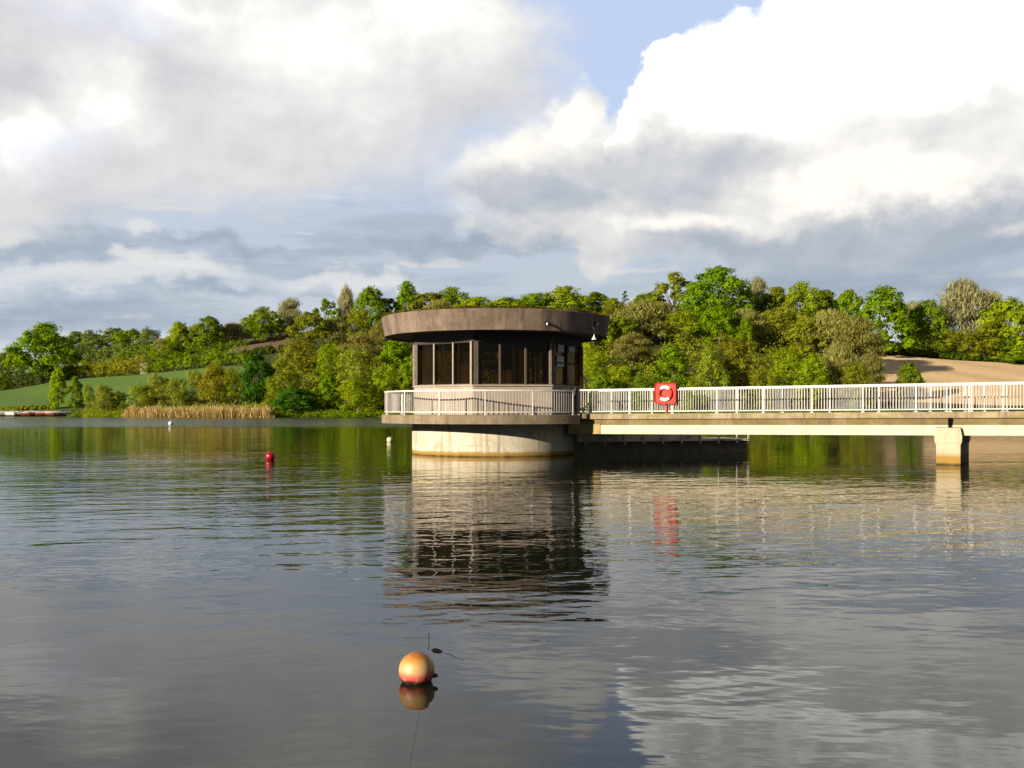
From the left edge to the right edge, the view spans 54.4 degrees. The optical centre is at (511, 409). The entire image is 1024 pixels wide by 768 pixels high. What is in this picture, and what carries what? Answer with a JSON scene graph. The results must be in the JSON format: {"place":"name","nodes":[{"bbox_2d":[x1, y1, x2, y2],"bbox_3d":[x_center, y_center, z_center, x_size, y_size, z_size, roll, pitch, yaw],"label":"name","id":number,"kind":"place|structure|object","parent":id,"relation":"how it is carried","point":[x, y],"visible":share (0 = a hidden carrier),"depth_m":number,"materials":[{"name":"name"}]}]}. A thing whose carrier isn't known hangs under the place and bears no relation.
{"place":"outdoors","nodes":[
{"label":"outdoors","id":0,"kind":"place"},
{"bbox_2d":[5,407,83,415],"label":"lawn","id":1,"kind":"structure","parent":0,"point":[80,409],"depth_m":298.36,"materials":[{"name":"green plant"}]},
{"bbox_2d":[66,375,84,408],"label":"broadleaf tree","id":2,"kind":"object","parent":1,"relation":"on","point":[76,393],"visible":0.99,"depth_m":300.41,"materials":[{"name":"green plant"}]},
{"bbox_2d":[228,331,306,354],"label":"ploughed field","id":3,"kind":"structure","parent":0,"point":[253,343],"depth_m":445.48,"materials":[{"name":"soil"}]},
{"bbox_2d":[220,322,250,345],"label":"tree","id":4,"kind":"object","parent":3,"relation":"on","point":[234,329],"visible":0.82,"depth_m":447.44,"materials":[{"name":"brown plant"}]},
{"bbox_2d":[275,297,303,333],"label":"bare tree","id":5,"kind":"object","parent":3,"relation":"on","point":[285,308],"visible":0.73,"depth_m":461.95,"materials":[{"name":"beige plant"}]},
{"bbox_2d":[0,417,1023,767],"bbox_3d":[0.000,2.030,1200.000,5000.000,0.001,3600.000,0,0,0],"label":"water","id":6,"kind":"structure","parent":0,"point":[200,593],"depth_m":10.53,"materials":[{"name":"black liquid"}]},
{"bbox_2d":[121,403,274,417],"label":"reeds","id":7,"kind":"object","parent":6,"relation":"in","point":[218,411],"visible":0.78,"depth_m":255.27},
{"bbox_2d":[399,652,437,684],"bbox_3d":[-0.712,1.946,7.440,0.267,0.268,0.267,0,0,-31],"label":"mooring buoy","id":8,"kind":"object","parent":6,"relation":"on","point":[416,668],"visible":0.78,"depth_m":7.34,"materials":[{"name":"plastic"}]},
{"bbox_2d":[381,305,609,456],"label":"valve tower","id":9,"kind":"structure","parent":6,"relation":"in","point":[496,381],"depth_m":43.10,"materials":[{"name":"concrete"}]},
{"bbox_2d":[419,342,469,384],"bbox_3d":[-2.987,-2.006,43.822,3.350,1.853,0.130,0,0,39],"label":"window","id":10,"kind":"structure","parent":9,"relation":"in","point":[439,363],"depth_m":43.87,"materials":[{"name":"black glass"}]},
{"bbox_2d":[478,341,548,384],"bbox_3d":[0.024,-2.006,43.127,3.350,1.853,0.130,0,0,-13],"label":"window","id":11,"kind":"structure","parent":9,"relation":"in","point":[499,363],"depth_m":43.18,"materials":[{"name":"black glass"}]},
{"bbox_2d":[574,434,749,453],"bbox_3d":[6.687,2.485,47.110,8.795,4.090,2.714,0,0,-16],"label":"landing stage","id":12,"kind":"object","parent":6,"relation":"in","point":[632,443],"visible":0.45,"depth_m":45.98,"materials":[{"name":"concrete"}]},
{"bbox_2d":[568,382,1023,464],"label":"footbridge","id":13,"kind":"object","parent":6,"relation":"in","point":[952,432],"visible":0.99,"depth_m":39.12,"materials":[{"name":"concrete"}]},
{"bbox_2d":[654,383,676,412],"bbox_3d":[6.428,-0.493,41.712,0.940,1.265,0.240,0,0,27],"label":"lifebuoy housing","id":14,"kind":"object","parent":13,"relation":"on","point":[665,393],"visible":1,"depth_m":41.68,"materials":[{"name":"red plastic"}]},
{"bbox_2d":[0,304,1023,417],"bbox_3d":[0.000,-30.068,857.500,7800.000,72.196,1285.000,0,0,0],"label":"hills","id":15,"kind":"structure","parent":0,"point":[270,358],"depth_m":310.25,"materials":[{"name":"green plant"}]},
{"bbox_2d":[0,364,79,389],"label":"hedge","id":16,"kind":"object","parent":15,"relation":"on","point":[27,383],"visible":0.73,"depth_m":399.54,"materials":[{"name":"green plant"}]},
{"bbox_2d":[1,322,83,383],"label":"broadleaf tree","id":17,"kind":"object","parent":15,"relation":"on","point":[40,340],"visible":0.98,"depth_m":398.22,"materials":[{"name":"green plant"}]},
{"bbox_2d":[47,368,68,408],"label":"broadleaf tree","id":18,"kind":"object","parent":15,"relation":"on","point":[57,376],"visible":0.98,"depth_m":302.63,"materials":[{"name":"green plant"}]},
{"bbox_2d":[1,338,153,372],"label":"hedge","id":19,"kind":"object","parent":15,"relation":"on","point":[130,347],"visible":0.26,"depth_m":487.38,"materials":[{"name":"green plant"}]},
{"bbox_2d":[77,329,112,361],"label":"broadleaf tree","id":20,"kind":"object","parent":15,"relation":"on","point":[92,335],"visible":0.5,"depth_m":511.01,"materials":[{"name":"green plant"}]},
{"bbox_2d":[91,384,117,411],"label":"willow tree","id":21,"kind":"object","parent":15,"relation":"on","point":[102,395],"visible":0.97,"depth_m":285.32,"materials":[{"name":"green plant"}]},
{"bbox_2d":[61,344,153,372],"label":"hedge","id":22,"kind":"object","parent":15,"relation":"on","point":[131,353],"visible":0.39,"depth_m":439.64,"materials":[{"name":"green plant"}]},
{"bbox_2d":[62,353,156,377],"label":"hedge","id":23,"kind":"object","parent":15,"relation":"on","point":[118,365],"visible":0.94,"depth_m":399.08,"materials":[{"name":"green plant"}]},
{"bbox_2d":[90,327,130,360],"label":"broadleaf tree","id":24,"kind":"object","parent":15,"relation":"on","point":[106,338],"visible":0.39,"depth_m":506.79,"materials":[{"name":"green plant"}]},
{"bbox_2d":[0,366,243,407],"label":"pasture","id":25,"kind":"structure","parent":15,"relation":"on","point":[33,395],"depth_m":363.22,"materials":[{"name":"green plant"}]},
{"bbox_2d":[110,328,149,358],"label":"broadleaf tree","id":26,"kind":"object","parent":15,"relation":"on","point":[132,334],"visible":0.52,"depth_m":500.14,"materials":[{"name":"green plant"}]},
{"bbox_2d":[126,382,153,409],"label":"willow tree","id":27,"kind":"object","parent":15,"relation":"on","point":[140,400],"visible":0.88,"depth_m":280.30,"materials":[{"name":"green plant"}]},
{"bbox_2d":[144,372,171,407],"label":"willow tree","id":28,"kind":"object","parent":15,"relation":"on","point":[157,390],"visible":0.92,"depth_m":281.71,"materials":[{"name":"green plant"}]},
{"bbox_2d":[164,377,191,407],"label":"willow tree","id":29,"kind":"object","parent":15,"relation":"on","point":[176,391],"visible":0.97,"depth_m":281.34,"materials":[{"name":"green plant"}]},
{"bbox_2d":[163,321,193,353],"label":"broadleaf tree","id":30,"kind":"object","parent":15,"relation":"on","point":[179,330],"visible":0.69,"depth_m":445.73,"materials":[{"name":"green plant"}]},
{"bbox_2d":[82,395,278,416],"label":"bank scrub","id":31,"kind":"object","parent":15,"relation":"on","point":[199,401],"visible":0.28,"depth_m":280.19,"materials":[{"name":"green plant"}]},
{"bbox_2d":[181,370,206,404],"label":"willow tree","id":32,"kind":"object","parent":15,"relation":"on","point":[197,378],"visible":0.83,"depth_m":283.03,"materials":[{"name":"green plant"}]},
{"bbox_2d":[144,349,246,372],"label":"hedge","id":33,"kind":"object","parent":15,"relation":"on","point":[186,361],"visible":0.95,"depth_m":383.25,"materials":[{"name":"green plant"}]},
{"bbox_2d":[148,337,251,365],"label":"hedge","id":34,"kind":"object","parent":15,"relation":"on","point":[176,354],"visible":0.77,"depth_m":409.00,"materials":[{"name":"green plant"}]},
{"bbox_2d":[188,315,229,352],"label":"broadleaf tree","id":35,"kind":"object","parent":15,"relation":"on","point":[210,324],"visible":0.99,"depth_m":437.28,"materials":[{"name":"green plant"}]},
{"bbox_2d":[196,362,232,404],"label":"bare tree","id":36,"kind":"object","parent":15,"relation":"on","point":[215,384],"visible":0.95,"depth_m":279.25,"materials":[{"name":"green plant"}]},
{"bbox_2d":[218,367,252,403],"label":"willow tree","id":37,"kind":"object","parent":15,"relation":"on","point":[235,393],"visible":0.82,"depth_m":278.87,"materials":[{"name":"green plant"}]},
{"bbox_2d":[237,354,275,403],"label":"broadleaf tree","id":38,"kind":"object","parent":15,"relation":"on","point":[253,364],"visible":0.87,"depth_m":277.42,"materials":[{"name":"green plant"}]},
{"bbox_2d":[242,306,284,341],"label":"broadleaf tree","id":39,"kind":"object","parent":15,"relation":"on","point":[259,316],"visible":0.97,"depth_m":446.86,"materials":[{"name":"green plant"}]},
{"bbox_2d":[260,373,285,408],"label":"willow tree","id":40,"kind":"object","parent":15,"relation":"on","point":[275,389],"visible":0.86,"depth_m":270.98,"materials":[{"name":"green plant"}]},
{"bbox_2d":[272,357,303,391],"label":"willow tree","id":41,"kind":"object","parent":15,"relation":"on","point":[288,373],"visible":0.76,"depth_m":298.67,"materials":[{"name":"green plant"}]},
{"bbox_2d":[271,387,320,412],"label":"broadleaf tree","id":42,"kind":"object","parent":15,"relation":"on","point":[294,394],"visible":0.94,"depth_m":259.75,"materials":[{"name":"green plant"}]},
{"bbox_2d":[281,337,318,372],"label":"willow tree","id":43,"kind":"object","parent":15,"relation":"on","point":[297,359],"visible":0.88,"depth_m":337.67,"materials":[{"name":"green plant"}]},
{"bbox_2d":[285,311,333,347],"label":"broadleaf tree","id":44,"kind":"object","parent":15,"relation":"on","point":[312,334],"visible":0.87,"depth_m":391.69,"materials":[{"name":"green plant"}]},
{"bbox_2d":[310,374,341,410],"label":"broadleaf tree","id":45,"kind":"object","parent":15,"relation":"on","point":[328,383],"visible":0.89,"depth_m":265.09,"materials":[{"name":"green plant"}]},
{"bbox_2d":[312,342,348,381],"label":"willow tree","id":46,"kind":"object","parent":15,"relation":"on","point":[330,356],"visible":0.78,"depth_m":308.29,"materials":[{"name":"green plant"}]},
{"bbox_2d":[321,316,351,344],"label":"bare tree","id":47,"kind":"object","parent":15,"relation":"on","point":[337,334],"visible":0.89,"depth_m":396.87,"materials":[{"name":"green plant"}]},
{"bbox_2d":[337,285,355,330],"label":"bare tree","id":48,"kind":"object","parent":15,"relation":"on","point":[345,302],"visible":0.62,"depth_m":428.44,"materials":[{"name":"beige plant"}]},
{"bbox_2d":[336,344,375,392],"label":"willow tree","id":49,"kind":"object","parent":15,"relation":"on","point":[350,365],"visible":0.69,"depth_m":290.82,"materials":[{"name":"green plant"}]},
{"bbox_2d":[341,308,373,342],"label":"tree","id":50,"kind":"object","parent":15,"relation":"on","point":[360,325],"visible":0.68,"depth_m":398.58,"materials":[{"name":"green plant"}]},
{"bbox_2d":[337,376,379,412],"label":"willow tree","id":51,"kind":"object","parent":15,"relation":"on","point":[357,398],"visible":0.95,"depth_m":261.70,"materials":[{"name":"green plant"}]},
{"bbox_2d":[337,331,383,365],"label":"bare tree","id":52,"kind":"object","parent":15,"relation":"on","point":[362,339],"visible":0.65,"depth_m":348.43,"materials":[{"name":"green plant"}]},
{"bbox_2d":[351,285,387,339],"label":"broadleaf tree","id":53,"kind":"object","parent":15,"relation":"on","point":[368,296],"visible":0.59,"depth_m":410.81,"materials":[{"name":"green plant"}]},
{"bbox_2d":[366,320,390,352],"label":"bare tree","id":54,"kind":"object","parent":15,"relation":"on","point":[377,332],"visible":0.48,"depth_m":371.77,"materials":[{"name":"green plant"}]},
{"bbox_2d":[369,364,401,409],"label":"willow tree","id":55,"kind":"object","parent":15,"relation":"on","point":[387,384],"visible":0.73,"depth_m":266.92,"materials":[{"name":"green plant"}]},
{"bbox_2d":[372,340,412,388],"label":"broadleaf tree","id":56,"kind":"object","parent":15,"relation":"on","point":[399,355],"visible":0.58,"depth_m":298.26,"materials":[{"name":"green plant"}]},
{"bbox_2d":[396,355,413,394],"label":"broadleaf tree","id":57,"kind":"object","parent":15,"relation":"on","point":[406,374],"visible":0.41,"depth_m":277.64,"materials":[{"name":"green plant"}]},
{"bbox_2d":[393,280,422,310],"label":"broadleaf tree","id":58,"kind":"object","parent":15,"relation":"on","point":[405,296],"visible":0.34,"depth_m":417.76,"materials":[{"name":"green plant"}]},
{"bbox_2d":[437,286,470,305],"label":"broadleaf tree","id":59,"kind":"object","parent":15,"relation":"on","point":[450,296],"visible":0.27,"depth_m":416.26,"materials":[{"name":"green plant"}]},
{"bbox_2d":[515,292,562,308],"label":"broadleaf tree","id":60,"kind":"object","parent":15,"relation":"on","point":[533,299],"visible":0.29,"depth_m":406.15,"materials":[{"name":"green plant"}]},
{"bbox_2d":[67,407,1023,417],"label":"shore scrub","id":61,"kind":"object","parent":15,"relation":"on","point":[336,413],"visible":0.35,"depth_m":257.80,"materials":[{"name":"green plant"}]},
{"bbox_2d":[542,285,595,311],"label":"broadleaf tree","id":62,"kind":"object","parent":15,"relation":"on","point":[572,300],"visible":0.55,"depth_m":409.22,"materials":[{"name":"green plant"}]},
{"bbox_2d":[271,314,886,409],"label":"undergrowth","id":63,"kind":"object","parent":15,"relation":"on","point":[647,367],"visible":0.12,"depth_m":322.01,"materials":[{"name":"green plant"}]},
{"bbox_2d":[583,348,609,379],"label":"willow tree","id":64,"kind":"object","parent":15,"relation":"on","point":[600,357],"visible":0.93,"depth_m":298.70,"materials":[{"name":"green plant"}]},
{"bbox_2d":[590,374,617,410],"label":"broadleaf tree","id":65,"kind":"object","parent":15,"relation":"on","point":[601,383],"visible":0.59,"depth_m":264.32,"materials":[{"name":"green plant"}]},
{"bbox_2d":[607,365,636,403],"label":"willow tree","id":66,"kind":"object","parent":15,"relation":"on","point":[616,381],"visible":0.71,"depth_m":271.02,"materials":[{"name":"green plant"}]},
{"bbox_2d":[606,316,639,347],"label":"broadleaf tree","id":67,"kind":"object","parent":15,"relation":"on","point":[617,322],"visible":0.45,"depth_m":352.43,"materials":[{"name":"green plant"}]},
{"bbox_2d":[608,332,658,365],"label":"bare tree","id":68,"kind":"object","parent":15,"relation":"on","point":[636,347],"visible":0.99,"depth_m":321.62,"materials":[{"name":"green plant"}]},
{"bbox_2d":[627,374,656,409],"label":"willow tree","id":69,"kind":"object","parent":15,"relation":"on","point":[640,380],"visible":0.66,"depth_m":263.14,"materials":[{"name":"green plant"}]},
{"bbox_2d":[609,299,676,343],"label":"bare tree","id":70,"kind":"object","parent":15,"relation":"on","point":[648,310],"visible":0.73,"depth_m":360.65,"materials":[{"name":"green plant"}]},
{"bbox_2d":[649,345,691,401],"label":"broadleaf tree","id":71,"kind":"object","parent":15,"relation":"on","point":[674,358],"visible":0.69,"depth_m":275.15,"materials":[{"name":"green plant"}]},
{"bbox_2d":[651,271,692,315],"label":"oak tree","id":72,"kind":"object","parent":15,"relation":"on","point":[675,296],"visible":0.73,"depth_m":407.52,"materials":[{"name":"green plant"}]},
{"bbox_2d":[660,307,707,345],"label":"willow tree","id":73,"kind":"object","parent":15,"relation":"on","point":[683,319],"visible":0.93,"depth_m":358.25,"materials":[{"name":"green plant"}]},
{"bbox_2d":[694,343,730,402],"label":"willow tree","id":74,"kind":"object","parent":15,"relation":"on","point":[711,359],"visible":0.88,"depth_m":272.73,"materials":[{"name":"green plant"}]},
{"bbox_2d":[691,304,739,346],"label":"broadleaf tree","id":75,"kind":"object","parent":15,"relation":"on","point":[711,316],"visible":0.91,"depth_m":352.24,"materials":[{"name":"green plant"}]},
{"bbox_2d":[675,265,756,323],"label":"broadleaf tree","id":76,"kind":"object","parent":15,"relation":"on","point":[728,286],"visible":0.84,"depth_m":394.27,"materials":[{"name":"green plant"}]},
{"bbox_2d":[715,331,770,393],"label":"willow tree","id":77,"kind":"object","parent":15,"relation":"on","point":[741,360],"visible":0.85,"depth_m":279.84,"materials":[{"name":"green plant"}]},
{"bbox_2d":[735,317,755,351],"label":"broadleaf tree","id":78,"kind":"object","parent":15,"relation":"on","point":[747,325],"visible":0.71,"depth_m":349.05,"materials":[{"name":"green plant"}]},
{"bbox_2d":[723,306,770,343],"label":"bare tree","id":79,"kind":"object","parent":15,"relation":"on","point":[748,313],"visible":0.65,"depth_m":358.69,"materials":[{"name":"beige plant"}]},
{"bbox_2d":[746,275,769,311],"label":"bare tree","id":80,"kind":"object","parent":15,"relation":"on","point":[759,286],"visible":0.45,"depth_m":423.18,"materials":[{"name":"beige plant"}]},
{"bbox_2d":[748,368,777,408],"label":"willow tree","id":81,"kind":"object","parent":15,"relation":"on","point":[758,380],"visible":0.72,"depth_m":263.23,"materials":[{"name":"green plant"}]},
{"bbox_2d":[751,286,795,328],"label":"broadleaf tree","id":82,"kind":"object","parent":15,"relation":"on","point":[774,297],"visible":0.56,"depth_m":409.96,"materials":[{"name":"green plant"}]},
{"bbox_2d":[756,302,797,347],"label":"willow tree","id":83,"kind":"object","parent":15,"relation":"on","point":[782,312],"visible":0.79,"depth_m":361.82,"materials":[{"name":"green plant"}]},
{"bbox_2d":[764,345,808,401],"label":"willow tree","id":84,"kind":"object","parent":15,"relation":"on","point":[791,358],"visible":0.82,"depth_m":270.84,"materials":[{"name":"green plant"}]},
{"bbox_2d":[774,280,828,328],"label":"broadleaf tree","id":85,"kind":"object","parent":15,"relation":"on","point":[797,293],"visible":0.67,"depth_m":405.32,"materials":[{"name":"green plant"}]},
{"bbox_2d":[785,311,829,356],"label":"broadleaf tree","id":86,"kind":"object","parent":15,"relation":"on","point":[806,323],"visible":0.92,"depth_m":348.24,"materials":[{"name":"green plant"}]},
{"bbox_2d":[793,352,831,402],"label":"willow tree","id":87,"kind":"object","parent":15,"relation":"on","point":[807,370],"visible":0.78,"depth_m":266.31,"materials":[{"name":"green plant"}]},
{"bbox_2d":[794,308,862,356],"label":"bare tree","id":88,"kind":"object","parent":15,"relation":"on","point":[830,321],"visible":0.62,"depth_m":346.63,"materials":[{"name":"beige plant"}]},
{"bbox_2d":[815,341,858,402],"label":"bare tree","id":89,"kind":"object","parent":15,"relation":"on","point":[835,356],"visible":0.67,"depth_m":274.11,"materials":[{"name":"beige plant"}]},
{"bbox_2d":[830,289,869,333],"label":"broadleaf tree","id":90,"kind":"object","parent":15,"relation":"on","point":[845,299],"visible":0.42,"depth_m":405.23,"materials":[{"name":"green plant"}]},
{"bbox_2d":[837,359,874,408],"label":"willow tree","id":91,"kind":"object","parent":15,"relation":"on","point":[856,371],"visible":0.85,"depth_m":267.23,"materials":[{"name":"green plant"}]},
{"bbox_2d":[828,314,891,363],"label":"bare tree","id":92,"kind":"object","parent":15,"relation":"on","point":[850,327],"visible":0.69,"depth_m":334.18,"materials":[{"name":"green plant"}]},
{"bbox_2d":[854,285,919,356],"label":"broadleaf tree","id":93,"kind":"object","parent":15,"relation":"on","point":[897,309],"visible":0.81,"depth_m":393.06,"materials":[{"name":"green plant"}]},
{"bbox_2d":[896,299,950,349],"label":"broadleaf tree","id":94,"kind":"object","parent":15,"relation":"on","point":[933,311],"visible":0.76,"depth_m":408.12,"materials":[{"name":"green plant"}]},
{"bbox_2d":[910,329,950,353],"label":"willow tree","id":95,"kind":"object","parent":15,"relation":"on","point":[934,343],"visible":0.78,"depth_m":403.93,"materials":[{"name":"green plant"}]},
{"bbox_2d":[886,347,1023,363],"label":"hedge","id":96,"kind":"object","parent":15,"relation":"on","point":[946,355],"visible":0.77,"depth_m":403.16,"materials":[{"name":"green plant"}]},
{"bbox_2d":[939,326,973,359],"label":"willow tree","id":97,"kind":"object","parent":15,"relation":"on","point":[951,337],"visible":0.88,"depth_m":403.31,"materials":[{"name":"green plant"}]},
{"bbox_2d":[926,274,1002,354],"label":"bare tree","id":98,"kind":"object","parent":15,"relation":"on","point":[965,298],"visible":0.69,"depth_m":414.80,"materials":[{"name":"beige plant"}]},
{"bbox_2d":[962,320,1006,360],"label":"willow tree","id":99,"kind":"object","parent":15,"relation":"on","point":[980,343],"visible":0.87,"depth_m":402.20,"materials":[{"name":"green plant"}]},
{"bbox_2d":[975,296,1023,355],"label":"broadleaf tree","id":100,"kind":"object","parent":15,"relation":"on","point":[1010,312],"visible":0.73,"depth_m":403.55,"materials":[{"name":"green plant"}]},
{"bbox_2d":[992,338,1023,363],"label":"willow tree","id":101,"kind":"object","parent":15,"relation":"on","point":[1016,356],"visible":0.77,"depth_m":399.71,"materials":[{"name":"green plant"}]},
{"bbox_2d":[0,0,1023,374],"label":"sky","id":102,"kind":"structure","parent":0,"point":[163,163],"materials":[{"name":"white"}]},
{"bbox_2d":[855,352,1023,405],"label":"stubble field","id":103,"kind":"structure","parent":0,"point":[933,370],"depth_m":342.22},
{"bbox_2d":[857,352,887,387],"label":"bare tree","id":104,"kind":"object","parent":103,"relation":"on","point":[871,362],"visible":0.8,"depth_m":303.24,"materials":[{"name":"beige plant"}]},
{"bbox_2d":[894,362,924,398],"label":"broadleaf tree","id":105,"kind":"object","parent":103,"relation":"on","point":[906,370],"visible":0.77,"depth_m":286.66,"materials":[{"name":"green plant"}]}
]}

